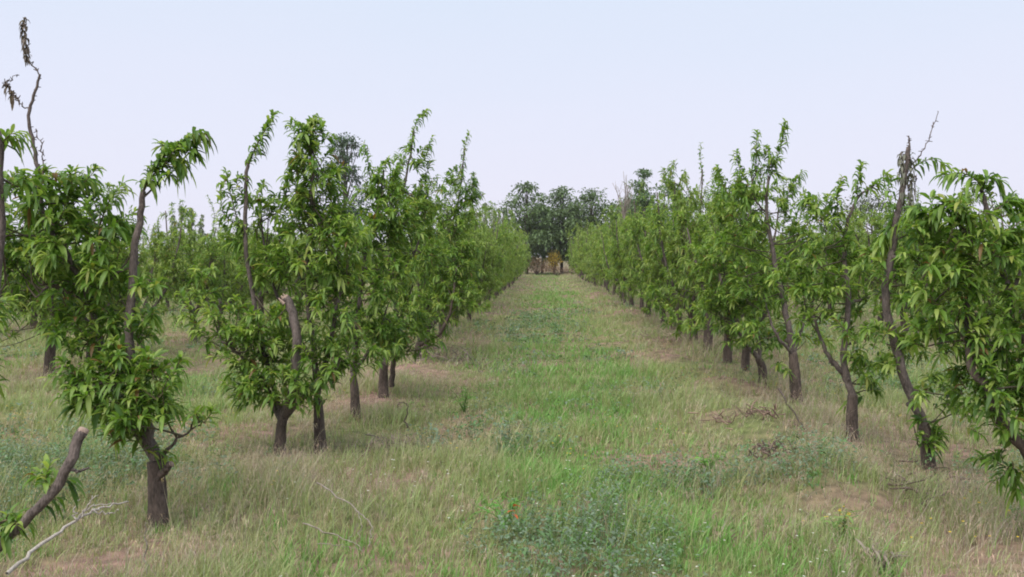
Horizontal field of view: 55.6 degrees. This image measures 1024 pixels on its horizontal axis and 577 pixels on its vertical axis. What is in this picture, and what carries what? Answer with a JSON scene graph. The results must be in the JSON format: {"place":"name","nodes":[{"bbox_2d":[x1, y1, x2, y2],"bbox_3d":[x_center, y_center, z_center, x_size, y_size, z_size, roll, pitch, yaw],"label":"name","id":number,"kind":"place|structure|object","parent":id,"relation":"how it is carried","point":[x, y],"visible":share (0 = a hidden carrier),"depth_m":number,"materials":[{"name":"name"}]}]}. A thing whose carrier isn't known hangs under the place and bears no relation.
{"place":"outdoors","nodes":[
{"label":"outdoors","id":0,"kind":"place"},
{"bbox_2d":[1,359,1018,576],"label":"wildflowers","id":1,"kind":"object","parent":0,"point":[631,448],"visible":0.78,"depth_m":7.11,"materials":[{"name":"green plant"}]},
{"bbox_2d":[0,257,1023,576],"bbox_3d":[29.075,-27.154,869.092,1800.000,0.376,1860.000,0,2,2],"label":"ground","id":2,"kind":"structure","parent":0,"point":[752,421],"depth_m":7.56,"materials":[{"name":"green plant"}]},
{"bbox_2d":[0,209,40,311],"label":"peach tree","id":3,"kind":"object","parent":2,"relation":"on","point":[4,290],"visible":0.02,"depth_m":20.81,"materials":[{"name":"green plant"}]},
{"bbox_2d":[5,228,37,327],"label":"peach tree","id":4,"kind":"object","parent":2,"relation":"on","point":[36,315],"visible":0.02,"depth_m":22.50,"materials":[{"name":"green plant"}]},
{"bbox_2d":[0,124,88,558],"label":"peach tree","id":5,"kind":"object","parent":2,"relation":"on","point":[11,530],"visible":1,"depth_m":4.16,"materials":[{"name":"green plant"}]},
{"bbox_2d":[0,181,129,375],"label":"peach tree","id":6,"kind":"object","parent":2,"relation":"on","point":[43,313],"visible":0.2,"depth_m":13.29,"materials":[{"name":"green plant"}]},
{"bbox_2d":[5,495,128,575],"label":"fallen branch","id":7,"kind":"object","parent":2,"relation":"on","point":[28,555],"visible":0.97,"depth_m":5.07,"materials":[{"name":"grey wood"}]},
{"bbox_2d":[41,202,150,357],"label":"peach tree","id":8,"kind":"object","parent":2,"relation":"on","point":[86,320],"visible":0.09,"depth_m":14.83,"materials":[{"name":"green plant"}]},
{"bbox_2d":[1,17,223,528],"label":"peach tree","id":9,"kind":"object","parent":2,"relation":"on","point":[139,404],"visible":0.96,"depth_m":6.03,"materials":[{"name":"green plant"}]},
{"bbox_2d":[83,208,203,347],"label":"peach tree","id":10,"kind":"object","parent":2,"relation":"on","point":[176,264],"visible":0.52,"depth_m":16.85,"materials":[{"name":"green plant"}]},
{"bbox_2d":[136,242,171,304],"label":"peach tree","id":11,"kind":"object","parent":2,"relation":"on","point":[155,278],"visible":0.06,"depth_m":28.35,"materials":[{"name":"green plant"}]},
{"bbox_2d":[138,227,204,308],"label":"peach tree","id":12,"kind":"object","parent":2,"relation":"on","point":[167,301],"visible":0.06,"depth_m":30.70,"materials":[{"name":"green plant"}]},
{"bbox_2d":[145,197,237,342],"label":"peach tree","id":13,"kind":"object","parent":2,"relation":"on","point":[211,254],"visible":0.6,"depth_m":18.69,"materials":[{"name":"green plant"}]},
{"bbox_2d":[197,214,205,252],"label":"poplar","id":14,"kind":"object","parent":2,"relation":"on","point":[201,227],"visible":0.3,"depth_m":160.45,"materials":[{"name":"green plant"}]},
{"bbox_2d":[172,222,271,333],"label":"peach tree","id":15,"kind":"object","parent":2,"relation":"on","point":[227,273],"visible":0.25,"depth_m":20.67,"materials":[{"name":"green plant"}]},
{"bbox_2d":[208,226,279,324],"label":"peach tree","id":16,"kind":"object","parent":2,"relation":"on","point":[255,288],"visible":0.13,"depth_m":22.65,"materials":[{"name":"green plant"}]},
{"bbox_2d":[228,216,302,313],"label":"peach tree","id":17,"kind":"object","parent":2,"relation":"on","point":[270,297],"visible":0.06,"depth_m":24.25,"materials":[{"name":"green plant"}]},
{"bbox_2d":[174,109,358,456],"bbox_3d":[-2.191,0.003,8.242,1.737,3.087,0.816,1,2,19],"label":"peach tree","id":18,"kind":"object","parent":2,"relation":"on","point":[251,378],"visible":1,"depth_m":8.23,"materials":[{"name":"green plant"}]},
{"bbox_2d":[240,223,321,312],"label":"peach tree","id":19,"kind":"object","parent":2,"relation":"on","point":[293,275],"visible":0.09,"depth_m":26.05,"materials":[{"name":"green plant"}]},
{"bbox_2d":[264,229,332,313],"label":"peach tree","id":20,"kind":"object","parent":2,"relation":"on","point":[301,293],"visible":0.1,"depth_m":27.83,"materials":[{"name":"green plant"}]},
{"bbox_2d":[233,113,391,453],"bbox_3d":[-1.802,0.008,8.534,1.544,3.065,0.957,1,2,34],"label":"peach tree","id":21,"kind":"object","parent":2,"relation":"on","point":[335,263],"visible":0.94,"depth_m":8.38,"materials":[{"name":"green plant"}]},
{"bbox_2d":[289,216,351,293],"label":"peach tree","id":22,"kind":"object","parent":2,"relation":"on","point":[316,285],"visible":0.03,"depth_m":29.96,"materials":[{"name":"green plant"}]},
{"bbox_2d":[303,523,361,550],"bbox_3d":[-1.054,1.356,5.446,0.612,0.128,0.154,2,3,43],"label":"fallen branch","id":23,"kind":"object","parent":2,"relation":"on","point":[333,534],"visible":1,"depth_m":5.38,"materials":[{"name":"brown wood"}]},
{"bbox_2d":[315,132,371,253],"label":"dark tree","id":24,"kind":"object","parent":2,"relation":"on","point":[343,154],"visible":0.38,"depth_m":94.73,"materials":[{"name":"green plant"}]},
{"bbox_2d":[316,482,372,545],"bbox_3d":[-1.019,1.373,6.008,0.163,0.090,1.280,-1,2,-21],"label":"fallen branch","id":25,"kind":"object","parent":2,"relation":"on","point":[331,491],"visible":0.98,"depth_m":5.97,"materials":[{"name":"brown wood"}]},
{"bbox_2d":[322,140,428,419],"bbox_3d":[-1.454,-0.036,10.201,1.212,3.047,0.963,1,2,38],"label":"peach tree","id":26,"kind":"object","parent":2,"relation":"on","point":[378,218],"visible":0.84,"depth_m":10.09,"materials":[{"name":"green plant"}]},
{"bbox_2d":[352,432,432,454],"bbox_3d":[-1.075,1.397,8.647,0.724,0.209,0.954,-1,2,-33],"label":"prunings heap","id":27,"kind":"object","parent":2,"relation":"on","point":[392,436],"visible":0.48,"depth_m":8.74,"materials":[{"name":"wood"}]},
{"bbox_2d":[350,108,451,397],"bbox_3d":[-1.315,-0.361,11.802,1.274,3.625,1.065,1,2,34],"label":"peach tree","id":28,"kind":"object","parent":2,"relation":"on","point":[423,202],"visible":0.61,"depth_m":11.73,"materials":[{"name":"green plant"}]},
{"bbox_2d":[381,206,487,349],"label":"peach tree","id":29,"kind":"object","parent":2,"relation":"on","point":[442,268],"visible":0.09,"depth_m":17.20,"materials":[{"name":"green plant"}]},
{"bbox_2d":[392,185,492,338],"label":"peach tree","id":30,"kind":"object","parent":2,"relation":"on","point":[484,307],"visible":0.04,"depth_m":19.40,"materials":[{"name":"green plant"}]},
{"bbox_2d":[405,129,487,358],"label":"peach tree","id":31,"kind":"object","parent":2,"relation":"on","point":[459,266],"visible":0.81,"depth_m":15.38,"materials":[{"name":"green plant"}]},
{"bbox_2d":[388,346,515,371],"bbox_3d":[-0.909,1.078,15.216,1.627,0.354,1.674,1,2,24],"label":"prunings heap","id":32,"kind":"object","parent":2,"relation":"on","point":[467,358],"visible":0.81,"depth_m":15.25,"materials":[{"name":"wood"}]},
{"bbox_2d":[425,214,486,332],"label":"peach tree","id":33,"kind":"object","parent":2,"relation":"on","point":[481,236],"visible":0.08,"depth_m":20.83,"materials":[{"name":"green plant"}]},
{"bbox_2d":[430,199,487,326],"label":"peach tree","id":34,"kind":"object","parent":2,"relation":"on","point":[474,227],"visible":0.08,"depth_m":23.46,"materials":[{"name":"green plant"}]},
{"bbox_2d":[447,386,474,411],"bbox_3d":[-0.567,1.242,10.830,0.297,0.318,0.389,-1,2,-21],"label":"leafy weed","id":35,"kind":"object","parent":2,"relation":"on","point":[463,407],"visible":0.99,"depth_m":10.85,"materials":[{"name":"green plant"}]},
{"bbox_2d":[462,223,498,321],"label":"peach tree","id":36,"kind":"object","parent":2,"relation":"on","point":[487,253],"visible":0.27,"depth_m":24.68,"materials":[{"name":"green plant"}]},
{"bbox_2d":[462,200,510,305],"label":"peach tree","id":37,"kind":"object","parent":2,"relation":"on","point":[500,260],"visible":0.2,"depth_m":31.49,"materials":[{"name":"green plant"}]},
{"bbox_2d":[472,243,500,298],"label":"peach tree","id":38,"kind":"object","parent":2,"relation":"on","point":[488,269],"depth_m":27.43,"materials":[{"name":"green plant"}]},
{"bbox_2d":[476,225,503,308],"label":"peach tree","id":39,"kind":"object","parent":2,"relation":"on","point":[493,292],"visible":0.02,"depth_m":28.86,"materials":[{"name":"green plant"}]},
{"bbox_2d":[469,205,515,297],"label":"peach tree","id":40,"kind":"object","parent":2,"relation":"on","point":[507,246],"visible":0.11,"depth_m":36.80,"materials":[{"name":"green plant"}]},
{"bbox_2d":[1,283,986,320],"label":"grass","id":41,"kind":"structure","parent":2,"relation":"on","point":[540,295],"depth_m":32.77,"materials":[{"name":"plant"}]},
{"bbox_2d":[478,214,509,301],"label":"peach tree","id":42,"kind":"object","parent":2,"relation":"on","point":[505,260],"visible":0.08,"depth_m":33.21,"materials":[{"name":"green plant"}]},
{"bbox_2d":[478,201,514,300],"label":"peach tree","id":43,"kind":"object","parent":2,"relation":"on","point":[503,255],"visible":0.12,"depth_m":34.36,"materials":[{"name":"green plant"}]},
{"bbox_2d":[471,495,523,531],"bbox_3d":[-0.053,1.398,6.056,0.367,0.265,0.261,1,2,27],"label":"leafy weed","id":44,"kind":"object","parent":2,"relation":"on","point":[498,510],"visible":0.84,"depth_m":6.05,"materials":[{"name":"green plant"}]},
{"bbox_2d":[8,271,989,290],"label":"grass","id":45,"kind":"structure","parent":2,"relation":"on","point":[541,279],"depth_m":63.18,"materials":[{"name":"plant"}]},
{"bbox_2d":[480,209,520,298],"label":"peach tree","id":46,"kind":"object","parent":2,"relation":"on","point":[513,238],"visible":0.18,"depth_m":38.36,"materials":[{"name":"green plant"}]},
{"bbox_2d":[490,233,514,295],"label":"peach tree","id":47,"kind":"object","parent":2,"relation":"on","point":[508,279],"visible":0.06,"depth_m":40.61,"materials":[{"name":"green plant"}]},
{"bbox_2d":[0,306,1016,375],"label":"grass","id":48,"kind":"structure","parent":2,"relation":"on","point":[599,323],"depth_m":17.60,"materials":[{"name":"plant"}]},
{"bbox_2d":[492,212,524,290],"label":"peach tree","id":49,"kind":"object","parent":2,"relation":"on","point":[522,249],"visible":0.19,"depth_m":46.53,"materials":[{"name":"green plant"}]},
{"bbox_2d":[0,353,1023,468],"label":"grass","id":50,"kind":"structure","parent":2,"relation":"on","point":[811,396],"depth_m":10.28,"materials":[{"name":"plant"}]},
{"bbox_2d":[0,297,1023,576],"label":"weeds","id":51,"kind":"object","parent":2,"relation":"on","point":[544,535],"visible":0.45,"depth_m":7.29,"materials":[{"name":"green plant"}]},
{"bbox_2d":[494,180,570,273],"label":"shade tree","id":52,"kind":"object","parent":2,"relation":"on","point":[527,224],"visible":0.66,"depth_m":91.03,"materials":[{"name":"green plant"}]},
{"bbox_2d":[527,256,549,274],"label":"dry bush","id":53,"kind":"object","parent":2,"relation":"on","point":[533,263],"visible":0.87,"depth_m":87.84,"materials":[{"name":"brown plant"}]},
{"bbox_2d":[509,204,570,272],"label":"shade tree","id":54,"kind":"object","parent":2,"relation":"on","point":[546,237],"visible":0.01,"depth_m":96.03,"materials":[{"name":"green plant"}]},
{"bbox_2d":[544,250,562,271],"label":"yellow bush","id":55,"kind":"object","parent":2,"relation":"on","point":[553,262],"visible":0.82,"depth_m":89.86,"materials":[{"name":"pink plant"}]},
{"bbox_2d":[534,265,574,275],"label":"dry bush","id":56,"kind":"object","parent":2,"relation":"on","point":[556,269],"visible":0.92,"depth_m":85.89,"materials":[{"name":"brown plant"}]},
{"bbox_2d":[511,185,603,272],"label":"shade tree","id":57,"kind":"object","parent":2,"relation":"on","point":[560,195],"visible":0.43,"depth_m":93.80,"materials":[{"name":"green plant"}]},
{"bbox_2d":[565,220,583,279],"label":"peach tree","id":58,"kind":"object","parent":2,"relation":"on","point":[575,252],"visible":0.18,"depth_m":68.45,"materials":[{"name":"green plant"}]},
{"bbox_2d":[546,187,622,264],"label":"shade tree","id":59,"kind":"object","parent":2,"relation":"on","point":[593,196],"visible":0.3,"depth_m":92.02,"materials":[{"name":"green plant"}]},
{"bbox_2d":[572,222,600,282],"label":"peach tree","id":60,"kind":"object","parent":2,"relation":"on","point":[579,251],"visible":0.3,"depth_m":59.45,"materials":[{"name":"green plant"}]},
{"bbox_2d":[578,234,600,285],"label":"peach tree","id":61,"kind":"object","parent":2,"relation":"on","point":[587,252],"visible":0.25,"depth_m":52.99,"materials":[{"name":"green plant"}]},
{"bbox_2d":[577,219,602,282],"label":"peach tree","id":62,"kind":"object","parent":2,"relation":"on","point":[585,233],"visible":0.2,"depth_m":58.10,"materials":[{"name":"green plant"}]},
{"bbox_2d":[581,232,599,285],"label":"peach tree","id":63,"kind":"object","parent":2,"relation":"on","point":[586,255],"visible":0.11,"depth_m":50.96,"materials":[{"name":"green plant"}]},
{"bbox_2d":[581,237,603,287],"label":"peach tree","id":64,"kind":"object","parent":2,"relation":"on","point":[593,276],"visible":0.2,"depth_m":48.85,"materials":[{"name":"green plant"}]},
{"bbox_2d":[585,222,610,287],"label":"peach tree","id":65,"kind":"object","parent":2,"relation":"on","point":[591,244],"visible":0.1,"depth_m":47.78,"materials":[{"name":"green plant"}]},
{"bbox_2d":[587,229,611,291],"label":"peach tree","id":66,"kind":"object","parent":2,"relation":"on","point":[597,267],"visible":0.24,"depth_m":43.53,"materials":[{"name":"green plant"}]},
{"bbox_2d":[571,199,640,238],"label":"shade tree","id":67,"kind":"object","parent":2,"relation":"on","point":[599,211],"visible":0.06,"depth_m":92.47,"materials":[{"name":"green plant"}]},
{"bbox_2d":[591,204,631,292],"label":"peach tree","id":68,"kind":"object","parent":2,"relation":"on","point":[596,254],"visible":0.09,"depth_m":41.78,"materials":[{"name":"green plant"}]},
{"bbox_2d":[597,212,640,300],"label":"peach tree","id":69,"kind":"object","parent":2,"relation":"on","point":[601,255],"visible":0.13,"depth_m":35.46,"materials":[{"name":"green plant"}]},
{"bbox_2d":[595,227,643,302],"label":"peach tree","id":70,"kind":"object","parent":2,"relation":"on","point":[608,268],"visible":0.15,"depth_m":34.10,"materials":[{"name":"green plant"}]},
{"bbox_2d":[613,171,632,219],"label":"dead tree","id":71,"kind":"object","parent":2,"relation":"on","point":[624,211],"visible":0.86,"depth_m":87.26,"materials":[{"name":"grey wood"}]},
{"bbox_2d":[604,205,647,307],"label":"peach tree","id":72,"kind":"object","parent":2,"relation":"on","point":[616,255],"visible":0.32,"depth_m":30.23,"materials":[{"name":"green plant"}]},
{"bbox_2d":[606,207,659,296],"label":"peach tree","id":73,"kind":"object","parent":2,"relation":"on","point":[611,240],"visible":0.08,"depth_m":32.56,"materials":[{"name":"green plant"}]},
{"bbox_2d":[617,214,651,309],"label":"peach tree","id":74,"kind":"object","parent":2,"relation":"on","point":[628,280],"visible":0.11,"depth_m":28.74,"materials":[{"name":"green plant"}]},
{"bbox_2d":[618,221,654,317],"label":"peach tree","id":75,"kind":"object","parent":2,"relation":"on","point":[624,264],"visible":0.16,"depth_m":25.38,"materials":[{"name":"green plant"}]},
{"bbox_2d":[612,168,671,223],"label":"shade tree","id":76,"kind":"object","parent":2,"relation":"on","point":[644,175],"visible":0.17,"depth_m":89.00,"materials":[{"name":"green plant"}]},
{"bbox_2d":[617,178,672,303],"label":"peach tree","id":77,"kind":"object","parent":2,"relation":"on","point":[624,285],"visible":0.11,"depth_m":26.81,"materials":[{"name":"green plant"}]},
{"bbox_2d":[618,197,696,329],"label":"peach tree","id":78,"kind":"object","parent":2,"relation":"on","point":[638,245],"visible":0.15,"depth_m":22.11,"materials":[{"name":"green plant"}]},
{"bbox_2d":[603,317,722,347],"bbox_3d":[3.084,0.828,18.580,2.725,0.503,2.316,0,2,2],"label":"prunings heap","id":79,"kind":"object","parent":2,"relation":"on","point":[646,334],"visible":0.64,"depth_m":18.28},
{"bbox_2d":[618,179,713,323],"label":"peach tree","id":80,"kind":"object","parent":2,"relation":"on","point":[645,310],"visible":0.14,"depth_m":23.66,"materials":[{"name":"green plant"}]},
{"bbox_2d":[639,204,711,331],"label":"peach tree","id":81,"kind":"object","parent":2,"relation":"on","point":[654,274],"visible":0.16,"depth_m":20.49,"materials":[{"name":"green plant"}]},
{"bbox_2d":[657,188,693,263],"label":"shade tree","id":82,"kind":"object","parent":2,"relation":"on","point":[669,207],"visible":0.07,"depth_m":95.00,"materials":[{"name":"green plant"}]},
{"bbox_2d":[635,142,737,339],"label":"peach tree","id":83,"kind":"object","parent":2,"relation":"on","point":[657,223],"visible":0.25,"depth_m":18.48,"materials":[{"name":"green plant"}]},
{"bbox_2d":[687,452,726,474],"bbox_3d":[1.511,1.357,7.498,0.380,0.232,0.249,2,3,44],"label":"leafy weed","id":84,"kind":"object","parent":2,"relation":"on","point":[705,462],"visible":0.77,"depth_m":7.48,"materials":[{"name":"green plant"}]},
{"bbox_2d":[657,159,769,350],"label":"peach tree","id":85,"kind":"object","parent":2,"relation":"on","point":[676,243],"visible":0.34,"depth_m":16.32,"materials":[{"name":"green plant"}]},
{"bbox_2d":[660,176,802,363],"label":"peach tree","id":86,"kind":"object","parent":2,"relation":"on","point":[694,265],"visible":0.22,"depth_m":15.18,"materials":[{"name":"green plant"}]},
{"bbox_2d":[690,168,785,384],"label":"peach tree","id":87,"kind":"object","parent":2,"relation":"on","point":[733,307],"visible":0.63,"depth_m":12.18,"materials":[{"name":"green plant"}]},
{"bbox_2d":[688,399,799,429],"bbox_3d":[2.312,1.199,9.498,1.034,0.208,0.955,0,2,2],"label":"prunings heap","id":88,"kind":"object","parent":2,"relation":"on","point":[747,414],"visible":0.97,"depth_m":9.45,"materials":[{"name":"wood"}]},
{"bbox_2d":[681,175,823,371],"bbox_3d":[3.316,-0.195,13.424,1.738,2.932,1.674,-1,2,-38],"label":"peach tree","id":89,"kind":"object","parent":2,"relation":"on","point":[745,358],"visible":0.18,"depth_m":13.31,"materials":[{"name":"green plant"}]},
{"bbox_2d":[739,436,794,462],"bbox_3d":[2.050,1.306,7.823,0.521,0.213,0.363,-1,2,-35],"label":"prunings heap","id":90,"kind":"object","parent":2,"relation":"on","point":[764,449],"visible":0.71,"depth_m":7.83,"materials":[{"name":"wood"}]},
{"bbox_2d":[711,118,833,403],"bbox_3d":[2.967,-0.251,11.039,1.422,3.360,1.084,0,2,2],"label":"peach tree","id":91,"kind":"object","parent":2,"relation":"on","point":[740,188],"visible":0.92,"depth_m":10.97,"materials":[{"name":"green plant"}]},
{"bbox_2d":[783,233,835,310],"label":"peach tree","id":92,"kind":"object","parent":2,"relation":"on","point":[811,276],"visible":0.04,"depth_m":28.30,"materials":[{"name":"green plant"}]},
{"bbox_2d":[800,211,855,314],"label":"peach tree","id":93,"kind":"object","parent":2,"relation":"on","point":[829,305],"visible":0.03,"depth_m":26.36,"materials":[{"name":"green plant"}]},
{"bbox_2d":[763,159,900,441],"bbox_3d":[2.931,0.172,8.798,1.221,2.668,0.770,-1,2,-25],"label":"peach tree","id":94,"kind":"object","parent":2,"relation":"on","point":[799,285],"visible":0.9,"depth_m":8.75,"materials":[{"name":"green plant"}]},
{"bbox_2d":[818,506,862,542],"bbox_3d":[1.945,1.391,5.681,0.209,0.232,0.271,-1,2,-28],"label":"flowering weed","id":95,"kind":"object","parent":2,"relation":"on","point":[844,519],"visible":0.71,"depth_m":5.66,"materials":[{"name":"green plant"}]},
{"bbox_2d":[804,192,887,302],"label":"peach tree","id":96,"kind":"object","parent":2,"relation":"on","point":[857,214],"visible":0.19,"depth_m":24.52,"materials":[{"name":"green plant"}]},
{"bbox_2d":[822,191,912,250],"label":"tree","id":97,"kind":"object","parent":2,"relation":"on","point":[860,207],"visible":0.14,"depth_m":98.09,"materials":[{"name":"green plant"}]},
{"bbox_2d":[830,209,923,322],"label":"peach tree","id":98,"kind":"object","parent":2,"relation":"on","point":[858,227],"visible":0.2,"depth_m":22.26,"materials":[{"name":"green plant"}]},
{"bbox_2d":[855,538,910,576],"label":"dry weed","id":99,"kind":"object","parent":2,"relation":"on","point":[885,555],"visible":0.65,"depth_m":5.05,"materials":[{"name":"beige plant"}]},
{"bbox_2d":[855,201,944,332],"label":"peach tree","id":100,"kind":"object","parent":2,"relation":"on","point":[897,289],"visible":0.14,"depth_m":21.00,"materials":[{"name":"green plant"}]},
{"bbox_2d":[825,111,990,472],"bbox_3d":[3.181,0.090,7.706,1.276,2.967,0.766,0,2,2],"label":"peach tree","id":101,"kind":"object","parent":2,"relation":"on","point":[929,437],"visible":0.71,"depth_m":7.63,"materials":[{"name":"leaf"},{"name":"twig"},{"name":"bark"}]},
{"bbox_2d":[888,173,996,339],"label":"peach tree","id":102,"kind":"object","parent":2,"relation":"on","point":[971,200],"visible":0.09,"depth_m":18.54,"materials":[{"name":"green plant"}]},
{"bbox_2d":[884,459,1022,504],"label":"prunings heap","id":103,"kind":"object","parent":2,"relation":"on","point":[907,488],"visible":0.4,"depth_m":6.83,"materials":[{"name":"wood"}]},
{"bbox_2d":[890,167,1023,518],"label":"peach tree","id":104,"kind":"object","parent":2,"relation":"on","point":[995,249],"visible":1,"depth_m":5.62,"materials":[{"name":"green plant"}]},
{"bbox_2d":[927,185,1022,350],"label":"peach tree","id":105,"kind":"object","parent":2,"relation":"on","point":[990,303],"visible":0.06,"depth_m":16.47,"materials":[{"name":"green plant"}]},
{"bbox_2d":[974,193,1023,342],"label":"peach tree","id":106,"kind":"object","parent":2,"relation":"on","point":[1000,283],"visible":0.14,"depth_m":14.88,"materials":[{"name":"green plant"}]},
{"bbox_2d":[0,0,1023,256],"label":"sky","id":107,"kind":"structure","parent":0,"point":[577,94],"materials":[{"name":"white"}]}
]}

